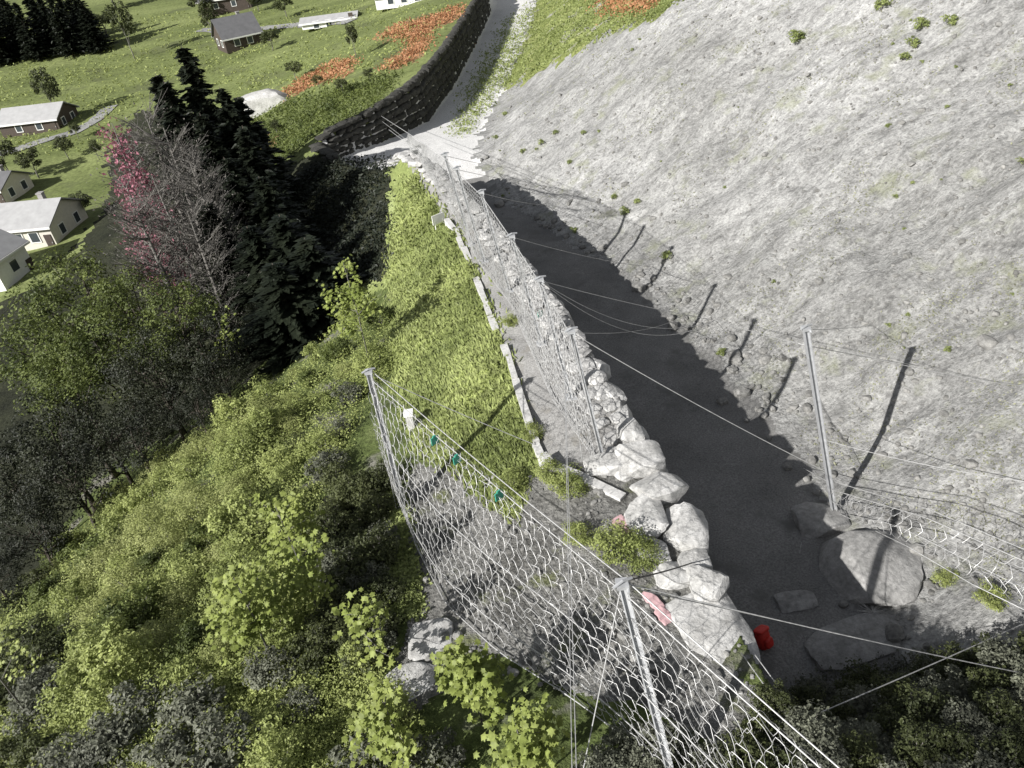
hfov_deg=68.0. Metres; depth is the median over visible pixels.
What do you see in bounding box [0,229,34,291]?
house
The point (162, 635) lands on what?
shrub
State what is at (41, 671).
shrub
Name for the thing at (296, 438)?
shrub
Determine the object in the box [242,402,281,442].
shrub
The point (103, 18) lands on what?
broadleaf tree
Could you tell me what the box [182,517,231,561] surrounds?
shrub
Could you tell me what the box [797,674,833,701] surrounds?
shrub
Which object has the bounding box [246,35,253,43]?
window
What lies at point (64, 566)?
shrub
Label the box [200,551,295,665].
maple sapling
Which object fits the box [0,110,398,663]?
forest floor
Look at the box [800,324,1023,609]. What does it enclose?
rockfall fence
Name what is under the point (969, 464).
scree rock
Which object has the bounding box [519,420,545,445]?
shrub
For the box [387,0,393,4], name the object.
window
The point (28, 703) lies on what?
shrub
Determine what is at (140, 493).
shrub
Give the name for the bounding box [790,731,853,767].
shrub
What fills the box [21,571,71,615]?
shrub
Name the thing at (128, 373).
broadleaf tree
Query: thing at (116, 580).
shrub
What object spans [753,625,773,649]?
red bag
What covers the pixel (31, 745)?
shrub
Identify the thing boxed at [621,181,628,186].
scree rock
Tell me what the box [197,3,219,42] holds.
broadleaf tree
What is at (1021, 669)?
shrub
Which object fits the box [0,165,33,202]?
house
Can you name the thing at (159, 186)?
bare tree
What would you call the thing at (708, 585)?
boulder
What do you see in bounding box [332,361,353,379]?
shrub
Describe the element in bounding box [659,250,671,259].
scree plant
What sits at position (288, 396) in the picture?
shrub
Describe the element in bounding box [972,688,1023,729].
shrub
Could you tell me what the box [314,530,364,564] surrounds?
shrub
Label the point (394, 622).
shrub
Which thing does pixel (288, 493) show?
shrub
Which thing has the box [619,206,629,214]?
scree plant
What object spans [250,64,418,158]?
meadow shrubbery
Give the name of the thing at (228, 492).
shrub
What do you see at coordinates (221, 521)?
shrub
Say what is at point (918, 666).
shrub
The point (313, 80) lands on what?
broadleaf tree
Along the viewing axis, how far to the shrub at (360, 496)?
28.89 m
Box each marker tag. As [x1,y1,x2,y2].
[430,435,438,445]
[453,454,461,464]
[494,489,503,501]
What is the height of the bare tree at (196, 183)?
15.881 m
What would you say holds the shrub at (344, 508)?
on the forest floor at (98, 237)
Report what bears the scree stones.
on the scree slope
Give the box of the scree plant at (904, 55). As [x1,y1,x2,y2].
[897,52,911,60]
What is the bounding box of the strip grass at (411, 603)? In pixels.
[367,475,432,624]
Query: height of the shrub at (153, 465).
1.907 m
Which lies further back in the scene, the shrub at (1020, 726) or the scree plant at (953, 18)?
the scree plant at (953, 18)
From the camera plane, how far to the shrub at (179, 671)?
22.32 m
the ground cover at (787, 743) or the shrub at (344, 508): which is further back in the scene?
the shrub at (344, 508)
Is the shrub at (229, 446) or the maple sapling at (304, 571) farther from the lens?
the shrub at (229, 446)
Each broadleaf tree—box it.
[0,138,18,170]
[0,287,123,446]
[0,387,126,510]
[0,437,83,539]
[0,493,78,569]
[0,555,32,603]
[4,244,163,409]
[11,428,127,532]
[12,146,41,177]
[13,338,128,479]
[28,66,61,101]
[41,254,66,277]
[48,289,177,440]
[52,135,73,159]
[55,378,161,487]
[68,122,80,138]
[68,190,92,209]
[77,260,198,401]
[87,139,101,159]
[88,400,179,474]
[92,9,111,33]
[94,312,218,434]
[104,0,135,58]
[119,361,207,446]
[127,272,222,409]
[145,308,254,404]
[164,381,225,435]
[176,248,254,354]
[187,0,211,14]
[189,346,253,409]
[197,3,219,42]
[238,283,263,326]
[246,0,262,10]
[259,29,278,50]
[270,119,281,131]
[271,0,293,16]
[283,60,302,80]
[310,75,322,87]
[333,77,346,89]
[344,20,358,57]
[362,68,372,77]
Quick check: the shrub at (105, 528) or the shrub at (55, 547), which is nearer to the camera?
the shrub at (105, 528)
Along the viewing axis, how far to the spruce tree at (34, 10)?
202.14 m
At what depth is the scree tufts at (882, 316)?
33.27 m
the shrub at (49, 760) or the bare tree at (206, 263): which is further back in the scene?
the bare tree at (206, 263)
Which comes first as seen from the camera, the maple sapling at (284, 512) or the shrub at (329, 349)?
the maple sapling at (284, 512)
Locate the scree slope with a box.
[471,0,1023,689]
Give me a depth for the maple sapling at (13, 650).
23.76 m
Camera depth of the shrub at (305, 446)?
33.56 m
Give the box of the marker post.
[403,408,414,430]
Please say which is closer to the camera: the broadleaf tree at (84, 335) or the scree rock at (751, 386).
the scree rock at (751, 386)
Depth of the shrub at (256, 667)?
21.56 m
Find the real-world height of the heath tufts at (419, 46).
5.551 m
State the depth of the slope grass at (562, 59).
99.25 m
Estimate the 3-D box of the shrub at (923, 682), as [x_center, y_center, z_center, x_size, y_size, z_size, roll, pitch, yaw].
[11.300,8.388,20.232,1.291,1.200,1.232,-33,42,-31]
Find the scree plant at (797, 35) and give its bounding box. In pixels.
[786,29,805,42]
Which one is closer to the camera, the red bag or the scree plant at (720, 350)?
the red bag
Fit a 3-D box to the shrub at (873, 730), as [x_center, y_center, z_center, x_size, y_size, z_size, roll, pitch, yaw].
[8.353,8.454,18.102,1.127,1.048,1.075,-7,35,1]
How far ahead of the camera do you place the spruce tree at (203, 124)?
63.85 m
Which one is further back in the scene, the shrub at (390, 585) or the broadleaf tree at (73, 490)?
the broadleaf tree at (73, 490)
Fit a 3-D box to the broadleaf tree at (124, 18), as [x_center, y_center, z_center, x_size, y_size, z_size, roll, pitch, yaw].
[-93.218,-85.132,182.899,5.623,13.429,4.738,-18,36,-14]
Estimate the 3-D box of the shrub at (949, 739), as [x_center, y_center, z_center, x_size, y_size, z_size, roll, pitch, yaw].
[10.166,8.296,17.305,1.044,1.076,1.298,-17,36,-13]
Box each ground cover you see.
[0,285,460,767]
[726,643,1023,767]
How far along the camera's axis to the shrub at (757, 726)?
17.73 m
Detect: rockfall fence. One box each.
[361,367,1023,767]
[382,117,918,767]
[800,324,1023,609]
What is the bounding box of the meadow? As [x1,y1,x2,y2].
[0,0,471,308]
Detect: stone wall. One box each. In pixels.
[309,0,490,160]
[387,150,667,481]
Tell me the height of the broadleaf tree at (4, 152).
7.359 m
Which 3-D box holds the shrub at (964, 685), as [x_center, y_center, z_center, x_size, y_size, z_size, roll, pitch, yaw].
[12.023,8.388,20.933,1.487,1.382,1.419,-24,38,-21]
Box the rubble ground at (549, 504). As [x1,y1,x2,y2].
[395,462,765,745]
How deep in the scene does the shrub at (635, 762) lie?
17.50 m
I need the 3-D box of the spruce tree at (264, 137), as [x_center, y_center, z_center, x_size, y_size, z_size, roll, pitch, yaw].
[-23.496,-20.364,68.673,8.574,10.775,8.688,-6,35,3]
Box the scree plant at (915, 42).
[904,37,922,47]
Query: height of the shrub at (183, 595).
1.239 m
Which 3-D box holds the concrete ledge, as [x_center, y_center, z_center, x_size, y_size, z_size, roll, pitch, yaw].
[2.331,3.396,26.452,3.700,0.625,0.548,25,46,38]
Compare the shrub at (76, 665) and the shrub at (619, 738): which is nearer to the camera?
the shrub at (619, 738)
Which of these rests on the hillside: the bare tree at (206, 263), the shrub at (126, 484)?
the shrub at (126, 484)
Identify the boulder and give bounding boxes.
[241,88,288,118]
[381,662,434,700]
[408,618,453,660]
[583,453,621,475]
[614,440,665,477]
[616,417,644,442]
[623,493,668,537]
[629,471,688,504]
[635,538,670,565]
[652,561,689,589]
[663,502,708,552]
[664,592,760,663]
[677,548,712,569]
[686,565,729,604]
[773,590,818,613]
[791,502,851,538]
[804,613,900,671]
[819,530,923,605]
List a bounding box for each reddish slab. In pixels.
[612,514,629,535]
[642,591,664,609]
[654,605,672,625]
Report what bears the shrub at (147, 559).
on the hillside
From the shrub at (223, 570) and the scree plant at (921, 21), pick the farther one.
the scree plant at (921, 21)
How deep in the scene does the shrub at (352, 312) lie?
45.79 m
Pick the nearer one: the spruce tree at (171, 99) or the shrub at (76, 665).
the shrub at (76, 665)
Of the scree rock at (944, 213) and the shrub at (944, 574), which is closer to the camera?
the shrub at (944, 574)
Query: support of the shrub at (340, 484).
on the forest floor at (98, 237)
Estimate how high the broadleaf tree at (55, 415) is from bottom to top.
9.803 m
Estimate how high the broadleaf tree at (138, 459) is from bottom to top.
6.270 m
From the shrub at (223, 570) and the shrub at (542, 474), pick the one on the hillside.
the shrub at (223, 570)
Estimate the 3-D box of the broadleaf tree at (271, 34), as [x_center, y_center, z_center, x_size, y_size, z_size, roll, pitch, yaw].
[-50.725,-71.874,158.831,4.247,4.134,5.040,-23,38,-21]
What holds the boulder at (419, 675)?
on the rubble ground at (549, 504)
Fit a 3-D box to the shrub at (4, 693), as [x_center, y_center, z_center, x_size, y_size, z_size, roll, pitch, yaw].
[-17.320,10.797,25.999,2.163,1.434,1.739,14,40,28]
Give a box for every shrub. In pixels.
[0,584,38,616]
[0,613,54,674]
[0,671,32,724]
[0,671,71,738]
[0,729,31,767]
[2,623,76,691]
[6,729,64,767]
[7,658,63,714]
[19,563,53,594]
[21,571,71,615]
[26,730,100,767]
[33,661,106,731]
[34,532,79,569]
[44,548,73,578]
[48,577,94,623]
[50,540,81,575]
[50,560,83,600]
[57,543,131,600]
[59,537,100,573]
[63,522,88,544]
[63,614,141,696]
[64,613,102,659]
[65,642,108,695]
[66,535,123,577]
[66,584,130,635]
[66,664,141,733]
[66,711,146,767]
[77,628,162,698]
[82,678,168,752]
[87,506,135,545]
[88,578,168,640]
[89,483,128,525]
[90,555,164,608]
[92,543,144,595]
[94,533,145,574]
[98,529,136,561]
[99,478,141,504]
[100,492,142,526]
[112,497,139,529]
[117,498,173,542]
[120,507,181,561]
[122,469,171,512]
[122,567,176,616]
[125,615,184,670]
[129,732,186,767]
[133,500,165,527]
[133,545,172,580]
[135,448,177,487]
[138,651,220,718]
[140,522,192,566]
[147,449,183,486]
[148,544,203,583]
[149,446,176,464]
[151,670,234,755]
[153,548,214,606]
[156,575,207,622]
[157,478,210,512]
[158,482,223,543]
[158,618,213,669]
[162,451,208,484]
[164,706,260,767]
[169,438,206,469]
[179,426,218,466]
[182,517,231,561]
[189,633,247,684]
[197,556,249,616]
[199,538,239,571]
[201,473,262,513]
[201,491,270,552]
[206,426,243,457]
[207,447,255,486]
[209,532,273,581]
[210,393,248,436]
[211,416,276,467]
[215,552,312,637]
[221,465,267,489]
[222,500,299,556]
[224,698,311,767]
[228,543,279,581]
[230,484,271,523]
[233,395,285,431]
[235,725,309,767]
[236,594,306,658]
[239,373,289,409]
[241,644,300,690]
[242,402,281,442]
[254,444,301,478]
[268,461,298,490]
[271,413,303,440]
[273,393,313,422]
[277,389,307,411]
[277,484,310,507]
[277,683,321,724]
[282,613,349,671]
[284,366,305,380]
[284,431,307,449]
[293,423,344,464]
[294,520,320,552]
[296,367,320,388]
[296,642,338,680]
[300,340,321,363]
[304,445,350,483]
[305,386,332,408]
[307,501,349,546]
[310,622,337,650]
[311,595,357,634]
[313,582,359,618]
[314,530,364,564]
[316,457,351,493]
[316,505,342,530]
[316,546,341,581]
[318,337,351,363]
[318,493,352,517]
[318,569,347,590]
[319,547,363,594]
[322,618,365,662]
[324,415,352,436]
[324,545,369,591]
[326,469,368,507]
[326,726,395,767]
[331,381,364,407]
[331,479,353,499]
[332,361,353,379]
[337,574,369,603]
[337,640,377,682]
[338,632,381,683]
[339,305,368,328]
[341,523,369,548]
[341,581,391,619]
[343,473,386,508]
[344,504,378,530]
[350,296,366,307]
[350,342,389,367]
[352,349,391,385]
[354,523,399,573]
[355,458,402,492]
[355,566,406,609]
[355,625,397,659]
[356,489,398,522]
[356,599,401,634]
[357,560,389,588]
[361,302,396,330]
[364,675,415,730]
[367,518,400,551]
[395,727,466,767]
[491,465,531,500]
[501,310,519,326]
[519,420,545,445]
[530,453,565,483]
[546,462,588,500]
[560,519,594,547]
[573,738,625,767]
[587,518,645,566]
[601,721,644,762]
[614,746,649,767]
[623,534,667,574]
[631,718,675,766]
[639,754,678,767]
[657,719,702,763]
[680,753,720,767]
[694,737,735,767]
[711,728,775,767]
[736,706,783,750]
[747,678,798,716]
[760,744,814,767]
[784,698,848,764]
[789,681,826,709]
[790,701,813,714]
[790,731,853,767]
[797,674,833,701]
[813,695,857,729]
[822,726,886,767]
[834,676,866,701]
[835,683,889,720]
[838,656,895,694]
[838,717,889,754]
[864,753,907,767]
[865,703,915,741]
[869,670,922,716]
[888,679,958,726]
[890,669,922,695]
[890,714,947,767]
[893,654,948,686]
[909,670,962,710]
[919,663,976,703]
[923,752,969,767]
[927,640,981,680]
[929,566,961,588]
[931,718,987,767]
[940,695,996,742]
[955,747,1023,767]
[964,630,1009,668]
[966,661,1014,702]
[971,578,1012,612]
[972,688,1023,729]
[976,632,1023,682]
[979,726,1023,767]
[984,687,1023,711]
[1004,700,1023,757]
[1010,663,1023,700]
[1011,629,1023,660]
[1012,657,1023,681]
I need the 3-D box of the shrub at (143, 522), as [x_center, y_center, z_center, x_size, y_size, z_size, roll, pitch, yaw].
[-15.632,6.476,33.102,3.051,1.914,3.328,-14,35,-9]
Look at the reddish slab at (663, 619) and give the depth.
21.24 m
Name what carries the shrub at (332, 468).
on the hillside
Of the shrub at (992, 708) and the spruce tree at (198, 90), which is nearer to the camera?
the shrub at (992, 708)
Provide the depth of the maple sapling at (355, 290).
37.98 m
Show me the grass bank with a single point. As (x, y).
(401, 168)
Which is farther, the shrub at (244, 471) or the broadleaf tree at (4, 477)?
the broadleaf tree at (4, 477)
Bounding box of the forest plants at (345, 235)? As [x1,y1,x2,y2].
[287,152,399,294]
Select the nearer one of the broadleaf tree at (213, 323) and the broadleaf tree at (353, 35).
the broadleaf tree at (213, 323)
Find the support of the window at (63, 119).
in the house at (32, 119)
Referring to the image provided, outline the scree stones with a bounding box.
[480,0,1023,668]
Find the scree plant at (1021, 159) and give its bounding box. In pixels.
[1016,156,1023,164]
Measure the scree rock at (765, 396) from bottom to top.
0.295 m
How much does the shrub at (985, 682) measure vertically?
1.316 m
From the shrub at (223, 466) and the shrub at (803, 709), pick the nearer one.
the shrub at (803, 709)
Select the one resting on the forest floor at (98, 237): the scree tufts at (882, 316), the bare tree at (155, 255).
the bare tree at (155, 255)
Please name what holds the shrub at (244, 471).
on the hillside
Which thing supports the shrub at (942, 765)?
on the ditch floor at (746, 492)
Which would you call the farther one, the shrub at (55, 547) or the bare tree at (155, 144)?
the bare tree at (155, 144)
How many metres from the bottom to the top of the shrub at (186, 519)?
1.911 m
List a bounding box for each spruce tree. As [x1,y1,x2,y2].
[0,0,38,50]
[0,5,15,49]
[0,24,14,52]
[0,31,18,63]
[2,7,28,57]
[11,2,54,61]
[21,0,41,37]
[27,0,51,45]
[35,0,71,53]
[44,0,86,57]
[54,0,70,35]
[62,0,105,45]
[70,0,114,49]
[76,3,117,53]
[148,74,194,243]
[156,80,210,259]
[174,45,229,195]
[190,113,247,258]
[194,202,254,362]
[206,87,303,209]
[215,158,262,250]
[224,225,278,349]
[231,126,319,233]
[232,96,299,208]
[233,261,332,382]
[241,214,317,337]
[246,176,319,255]
[278,236,365,349]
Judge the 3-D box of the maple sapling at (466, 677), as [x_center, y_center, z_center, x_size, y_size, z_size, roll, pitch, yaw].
[-0.957,7.630,18.638,2.060,3.094,2.019,3,36,15]
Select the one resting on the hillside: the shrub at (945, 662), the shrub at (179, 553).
the shrub at (179, 553)
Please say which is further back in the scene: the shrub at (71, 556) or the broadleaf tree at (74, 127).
the broadleaf tree at (74, 127)
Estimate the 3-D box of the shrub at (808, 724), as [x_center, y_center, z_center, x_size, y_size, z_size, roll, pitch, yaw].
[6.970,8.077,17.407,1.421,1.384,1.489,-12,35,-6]
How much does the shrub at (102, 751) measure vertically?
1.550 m
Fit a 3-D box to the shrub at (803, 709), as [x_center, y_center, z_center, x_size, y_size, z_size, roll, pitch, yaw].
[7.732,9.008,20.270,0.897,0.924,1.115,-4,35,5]
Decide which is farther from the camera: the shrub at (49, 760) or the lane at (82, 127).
the lane at (82, 127)
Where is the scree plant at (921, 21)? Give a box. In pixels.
[912,16,930,28]
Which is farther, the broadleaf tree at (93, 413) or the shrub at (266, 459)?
the broadleaf tree at (93, 413)
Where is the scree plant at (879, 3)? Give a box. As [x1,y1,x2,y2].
[874,0,892,10]
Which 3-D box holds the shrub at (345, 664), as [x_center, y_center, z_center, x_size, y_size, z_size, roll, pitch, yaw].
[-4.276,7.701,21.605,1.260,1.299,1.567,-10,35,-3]
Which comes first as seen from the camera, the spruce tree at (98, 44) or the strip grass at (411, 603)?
the strip grass at (411, 603)
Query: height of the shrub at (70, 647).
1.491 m
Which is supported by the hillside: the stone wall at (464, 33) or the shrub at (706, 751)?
the shrub at (706, 751)
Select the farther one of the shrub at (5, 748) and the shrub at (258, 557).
the shrub at (258, 557)
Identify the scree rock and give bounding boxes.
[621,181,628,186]
[713,302,720,307]
[716,397,727,405]
[745,384,754,390]
[762,392,769,401]
[778,354,786,360]
[782,462,792,470]
[815,277,822,284]
[838,435,846,442]
[876,451,887,458]
[902,252,911,258]
[917,108,924,112]
[940,211,948,216]
[963,459,977,469]
[976,334,998,349]
[991,310,999,316]
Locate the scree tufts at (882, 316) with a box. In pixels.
[484,0,1023,601]
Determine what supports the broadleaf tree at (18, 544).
on the hillside
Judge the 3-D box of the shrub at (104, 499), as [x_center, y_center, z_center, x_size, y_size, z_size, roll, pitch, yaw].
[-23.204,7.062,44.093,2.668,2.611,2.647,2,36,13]
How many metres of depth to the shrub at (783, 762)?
16.80 m
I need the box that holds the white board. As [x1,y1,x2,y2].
[431,212,444,228]
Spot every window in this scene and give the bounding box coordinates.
[7,186,16,197]
[7,257,20,273]
[14,125,23,132]
[19,179,28,190]
[27,232,41,243]
[34,123,43,130]
[57,221,67,235]
[60,116,66,124]
[72,210,81,223]
[212,3,218,8]
[230,0,236,6]
[233,38,240,46]
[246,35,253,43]
[312,21,319,28]
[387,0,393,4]
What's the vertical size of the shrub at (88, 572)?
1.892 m
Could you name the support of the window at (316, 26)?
in the house at (314, 22)
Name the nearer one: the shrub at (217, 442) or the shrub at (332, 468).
the shrub at (332, 468)
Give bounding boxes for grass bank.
[359,160,539,617]
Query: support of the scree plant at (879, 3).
on the scree slope
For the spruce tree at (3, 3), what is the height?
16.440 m
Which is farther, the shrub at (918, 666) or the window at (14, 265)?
the window at (14, 265)
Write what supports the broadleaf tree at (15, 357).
on the forest floor at (98, 237)
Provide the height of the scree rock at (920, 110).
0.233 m
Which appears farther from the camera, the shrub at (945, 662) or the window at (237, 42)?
the window at (237, 42)
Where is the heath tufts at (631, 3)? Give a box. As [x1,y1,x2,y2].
[585,0,659,24]
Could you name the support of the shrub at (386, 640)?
on the forest floor at (98, 237)
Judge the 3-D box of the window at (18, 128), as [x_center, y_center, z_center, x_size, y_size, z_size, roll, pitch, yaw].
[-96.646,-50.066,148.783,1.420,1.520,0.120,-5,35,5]
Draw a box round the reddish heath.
[268,6,465,146]
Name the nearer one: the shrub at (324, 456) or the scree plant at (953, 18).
the shrub at (324, 456)
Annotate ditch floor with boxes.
[322,0,535,180]
[456,174,1010,765]
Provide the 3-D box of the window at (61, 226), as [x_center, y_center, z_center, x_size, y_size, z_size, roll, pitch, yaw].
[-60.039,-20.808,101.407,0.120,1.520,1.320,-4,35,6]
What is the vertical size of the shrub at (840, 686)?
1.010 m
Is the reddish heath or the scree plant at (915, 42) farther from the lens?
the reddish heath
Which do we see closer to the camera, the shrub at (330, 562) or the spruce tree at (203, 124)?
the shrub at (330, 562)
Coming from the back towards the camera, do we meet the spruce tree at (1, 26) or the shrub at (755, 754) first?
the spruce tree at (1, 26)
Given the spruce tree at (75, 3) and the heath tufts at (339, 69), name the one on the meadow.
the spruce tree at (75, 3)
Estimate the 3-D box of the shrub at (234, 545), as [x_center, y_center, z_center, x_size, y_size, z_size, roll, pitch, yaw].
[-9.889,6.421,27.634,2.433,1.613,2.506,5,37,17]
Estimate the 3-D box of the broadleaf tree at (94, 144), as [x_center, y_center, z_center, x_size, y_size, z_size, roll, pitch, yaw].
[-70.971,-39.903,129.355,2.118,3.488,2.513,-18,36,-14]
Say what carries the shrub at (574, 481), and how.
on the rubble ground at (549, 504)
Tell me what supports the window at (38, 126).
in the house at (32, 119)
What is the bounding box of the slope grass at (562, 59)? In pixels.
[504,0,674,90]
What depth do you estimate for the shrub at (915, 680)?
21.55 m
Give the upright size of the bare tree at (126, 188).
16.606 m
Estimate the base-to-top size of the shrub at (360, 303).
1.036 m
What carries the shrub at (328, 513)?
on the forest floor at (98, 237)
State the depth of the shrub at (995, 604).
23.96 m
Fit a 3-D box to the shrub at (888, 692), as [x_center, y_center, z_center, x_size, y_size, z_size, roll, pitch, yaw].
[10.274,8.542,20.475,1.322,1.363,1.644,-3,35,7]
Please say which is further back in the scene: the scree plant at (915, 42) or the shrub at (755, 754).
the scree plant at (915, 42)
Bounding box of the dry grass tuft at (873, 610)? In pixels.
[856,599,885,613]
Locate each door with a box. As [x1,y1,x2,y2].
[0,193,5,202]
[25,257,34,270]
[43,234,54,245]
[49,121,57,129]
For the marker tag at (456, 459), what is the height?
0.310 m
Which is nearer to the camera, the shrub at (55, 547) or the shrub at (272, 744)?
the shrub at (272, 744)
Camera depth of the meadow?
155.12 m
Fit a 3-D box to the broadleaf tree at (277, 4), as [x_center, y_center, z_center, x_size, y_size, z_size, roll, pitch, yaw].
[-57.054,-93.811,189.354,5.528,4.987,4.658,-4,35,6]
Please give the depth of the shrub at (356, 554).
24.61 m
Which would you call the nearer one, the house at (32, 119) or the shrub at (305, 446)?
the shrub at (305, 446)
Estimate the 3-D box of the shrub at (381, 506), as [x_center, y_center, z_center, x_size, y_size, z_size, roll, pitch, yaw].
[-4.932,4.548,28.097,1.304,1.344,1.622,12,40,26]
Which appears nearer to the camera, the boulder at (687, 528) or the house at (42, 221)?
the boulder at (687, 528)
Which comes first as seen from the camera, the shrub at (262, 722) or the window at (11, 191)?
the shrub at (262, 722)
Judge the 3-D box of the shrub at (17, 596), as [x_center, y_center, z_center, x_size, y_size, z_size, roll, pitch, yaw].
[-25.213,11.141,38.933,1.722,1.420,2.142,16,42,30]
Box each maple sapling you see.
[0,612,43,716]
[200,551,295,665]
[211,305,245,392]
[242,490,326,573]
[267,529,337,612]
[316,254,382,356]
[331,587,399,670]
[341,664,433,767]
[429,634,514,739]
[473,686,570,767]
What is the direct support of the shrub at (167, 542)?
on the hillside
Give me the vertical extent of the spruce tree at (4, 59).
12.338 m
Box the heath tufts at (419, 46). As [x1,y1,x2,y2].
[368,2,467,72]
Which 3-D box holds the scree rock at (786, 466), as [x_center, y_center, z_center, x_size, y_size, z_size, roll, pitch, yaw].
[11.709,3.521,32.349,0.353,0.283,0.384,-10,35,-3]
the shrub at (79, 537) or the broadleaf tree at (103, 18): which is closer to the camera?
the shrub at (79, 537)
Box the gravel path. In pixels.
[407,163,622,464]
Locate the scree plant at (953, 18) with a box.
[940,14,958,25]
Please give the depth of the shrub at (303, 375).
41.09 m
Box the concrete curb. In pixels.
[444,218,543,457]
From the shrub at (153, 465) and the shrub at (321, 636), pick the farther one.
the shrub at (153, 465)
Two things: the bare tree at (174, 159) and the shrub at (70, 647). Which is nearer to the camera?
the shrub at (70, 647)
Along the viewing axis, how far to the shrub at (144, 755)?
19.59 m
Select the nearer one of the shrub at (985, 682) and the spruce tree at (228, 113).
the shrub at (985, 682)
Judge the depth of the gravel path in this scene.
31.42 m
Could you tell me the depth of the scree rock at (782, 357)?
36.94 m
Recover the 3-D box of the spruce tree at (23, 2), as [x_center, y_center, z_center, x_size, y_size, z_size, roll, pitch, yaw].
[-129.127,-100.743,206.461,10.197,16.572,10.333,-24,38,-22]
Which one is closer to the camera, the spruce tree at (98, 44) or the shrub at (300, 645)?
the shrub at (300, 645)
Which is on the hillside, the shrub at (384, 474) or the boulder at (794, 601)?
the shrub at (384, 474)
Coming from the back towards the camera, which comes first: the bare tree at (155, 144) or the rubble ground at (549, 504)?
the bare tree at (155, 144)
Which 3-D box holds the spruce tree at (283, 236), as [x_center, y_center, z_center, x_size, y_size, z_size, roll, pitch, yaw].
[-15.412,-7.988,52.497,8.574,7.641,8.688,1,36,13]
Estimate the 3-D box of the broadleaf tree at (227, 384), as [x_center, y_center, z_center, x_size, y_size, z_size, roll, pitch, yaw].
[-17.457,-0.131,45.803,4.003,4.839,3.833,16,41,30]
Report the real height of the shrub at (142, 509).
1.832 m
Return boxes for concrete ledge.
[538,452,625,501]
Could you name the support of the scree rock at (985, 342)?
on the scree slope
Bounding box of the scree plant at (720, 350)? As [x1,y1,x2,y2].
[716,347,724,355]
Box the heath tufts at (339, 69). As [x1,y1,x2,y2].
[279,54,363,102]
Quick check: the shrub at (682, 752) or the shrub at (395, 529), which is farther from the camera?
the shrub at (395, 529)
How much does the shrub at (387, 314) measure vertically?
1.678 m
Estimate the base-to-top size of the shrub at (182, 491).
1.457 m
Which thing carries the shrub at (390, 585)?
on the forest floor at (98, 237)
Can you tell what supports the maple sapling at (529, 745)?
on the hillside
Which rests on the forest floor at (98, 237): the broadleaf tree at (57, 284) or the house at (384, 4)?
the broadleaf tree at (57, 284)
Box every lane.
[0,105,116,155]
[194,18,356,32]
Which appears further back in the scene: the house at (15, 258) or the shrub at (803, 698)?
the house at (15, 258)
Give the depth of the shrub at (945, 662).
22.37 m
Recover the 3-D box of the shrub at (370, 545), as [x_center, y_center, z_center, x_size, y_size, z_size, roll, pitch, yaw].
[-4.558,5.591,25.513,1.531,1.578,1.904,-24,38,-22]
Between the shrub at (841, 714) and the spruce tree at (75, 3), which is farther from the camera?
the spruce tree at (75, 3)
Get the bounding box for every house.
[0,101,79,137]
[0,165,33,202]
[0,191,87,250]
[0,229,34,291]
[195,0,253,15]
[211,11,262,53]
[298,10,359,29]
[375,0,420,9]
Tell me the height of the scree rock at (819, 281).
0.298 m
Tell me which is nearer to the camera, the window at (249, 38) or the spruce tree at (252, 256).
the spruce tree at (252, 256)
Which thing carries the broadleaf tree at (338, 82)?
on the meadow
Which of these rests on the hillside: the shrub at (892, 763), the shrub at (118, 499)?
the shrub at (118, 499)
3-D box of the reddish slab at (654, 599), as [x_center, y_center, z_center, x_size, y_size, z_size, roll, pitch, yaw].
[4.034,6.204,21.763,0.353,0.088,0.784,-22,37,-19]
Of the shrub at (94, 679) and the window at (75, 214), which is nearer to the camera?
the shrub at (94, 679)
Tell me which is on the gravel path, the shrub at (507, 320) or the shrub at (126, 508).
the shrub at (507, 320)
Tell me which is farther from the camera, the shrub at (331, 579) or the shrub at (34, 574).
the shrub at (34, 574)
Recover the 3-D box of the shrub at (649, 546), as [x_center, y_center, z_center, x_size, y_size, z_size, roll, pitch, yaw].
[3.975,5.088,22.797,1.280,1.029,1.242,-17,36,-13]
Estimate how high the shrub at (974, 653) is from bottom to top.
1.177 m
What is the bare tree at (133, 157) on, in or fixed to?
on the forest floor at (98, 237)
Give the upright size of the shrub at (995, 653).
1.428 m
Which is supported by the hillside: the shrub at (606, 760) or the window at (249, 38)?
the shrub at (606, 760)
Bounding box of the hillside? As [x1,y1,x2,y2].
[0,288,788,767]
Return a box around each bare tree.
[86,171,221,383]
[89,117,206,349]
[90,118,203,332]
[107,91,227,308]
[107,166,196,338]
[118,165,241,357]
[122,118,225,286]
[158,193,249,364]
[160,133,250,286]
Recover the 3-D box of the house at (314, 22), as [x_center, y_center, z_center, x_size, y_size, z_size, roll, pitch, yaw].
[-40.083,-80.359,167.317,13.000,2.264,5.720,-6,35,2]
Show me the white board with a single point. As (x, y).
(438, 218)

